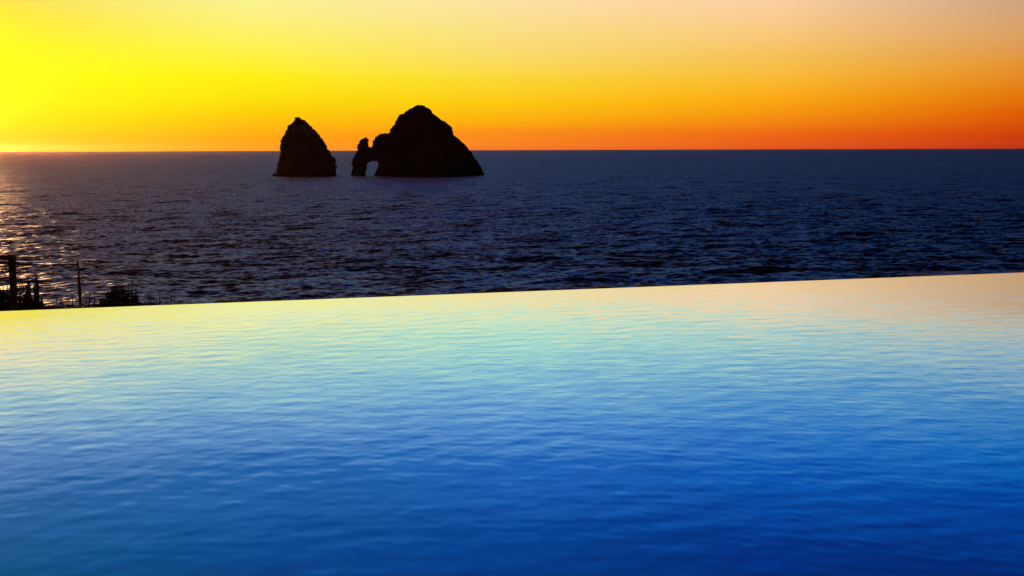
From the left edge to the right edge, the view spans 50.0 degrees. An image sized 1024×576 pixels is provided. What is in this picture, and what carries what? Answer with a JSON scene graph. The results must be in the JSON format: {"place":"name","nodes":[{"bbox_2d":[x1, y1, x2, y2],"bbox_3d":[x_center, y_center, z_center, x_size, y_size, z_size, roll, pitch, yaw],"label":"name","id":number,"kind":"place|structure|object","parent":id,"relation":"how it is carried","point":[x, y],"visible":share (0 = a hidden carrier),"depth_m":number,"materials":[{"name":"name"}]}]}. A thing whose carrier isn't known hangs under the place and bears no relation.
{"place":"outdoors","nodes":[
{"label":"outdoors","id":0,"kind":"place"},
{"bbox_2d":[0,149,1023,308],"bbox_3d":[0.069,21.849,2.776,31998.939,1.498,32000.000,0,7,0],"label":"sea","id":1,"kind":"structure","parent":0,"point":[196,227],"depth_m":330.42,"materials":[{"name":"liquid"}]},
{"bbox_2d":[272,117,336,176],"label":"sea stack","id":2,"kind":"object","parent":1,"relation":"in","point":[305,151],"visible":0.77,"depth_m":896.40,"materials":[{"name":"black stone"}]},
{"bbox_2d":[351,105,483,176],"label":"sea arch","id":3,"kind":"structure","parent":1,"relation":"in","point":[420,141],"depth_m":890.47,"materials":[{"name":"black stone"}]},
{"bbox_2d":[0,0,1023,151],"label":"sky","id":4,"kind":"structure","parent":0,"point":[76,75],"materials":[{"name":"orange"}]},
{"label":"pool basin","id":5,"kind":"structure","parent":0,"visible":0},
{"bbox_2d":[0,272,1023,575],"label":"pool water","id":6,"kind":"structure","parent":5,"relation":"in","point":[870,426],"depth_m":5.82,"materials":[{"name":"blue liquid"}]},
{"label":"hillside","id":7,"kind":"structure","parent":0,"visible":0},
{"bbox_2d":[0,280,46,310],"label":"shrub","id":8,"kind":"object","parent":7,"relation":"on","point":[5,305],"visible":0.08,"depth_m":17.68,"materials":[{"name":"green plant"}]},
{"bbox_2d":[26,276,42,309],"bbox_3d":[-7.593,0.979,17.473,0.282,2.358,0.248,0,7,0],"label":"cactus","id":9,"kind":"object","parent":7,"relation":"on","point":[38,304],"visible":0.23,"depth_m":17.36,"materials":[{"name":"black plant"}]},
{"bbox_2d":[0,254,81,310],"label":"rope fence","id":10,"kind":"object","parent":7,"relation":"on","point":[11,262],"visible":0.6,"depth_m":17.08,"materials":[{"name":"brown wood"}]},
{"bbox_2d":[49,290,96,308],"bbox_3d":[-7.652,0.973,19.165,0.943,1.874,0.582,0,7,0],"label":"thin shrub","id":11,"kind":"object","parent":7,"relation":"on","point":[86,306],"visible":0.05,"depth_m":19.07,"materials":[{"name":"green plant"}]},
{"bbox_2d":[94,285,142,307],"bbox_3d":[-6.572,0.855,18.453,0.834,1.992,0.784,0,7,0],"label":"bush","id":12,"kind":"object","parent":7,"relation":"on","point":[125,300],"visible":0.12,"depth_m":18.29,"materials":[{"name":"green plant"}]},
{"bbox_2d":[141,294,186,305],"bbox_3d":[-6.115,0.949,19.269,1.009,1.690,0.668,0,7,0],"label":"ground scrub","id":13,"kind":"object","parent":7,"relation":"on","point":[151,302],"visible":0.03,"depth_m":19.17,"materials":[{"name":"green plant"}]}
]}

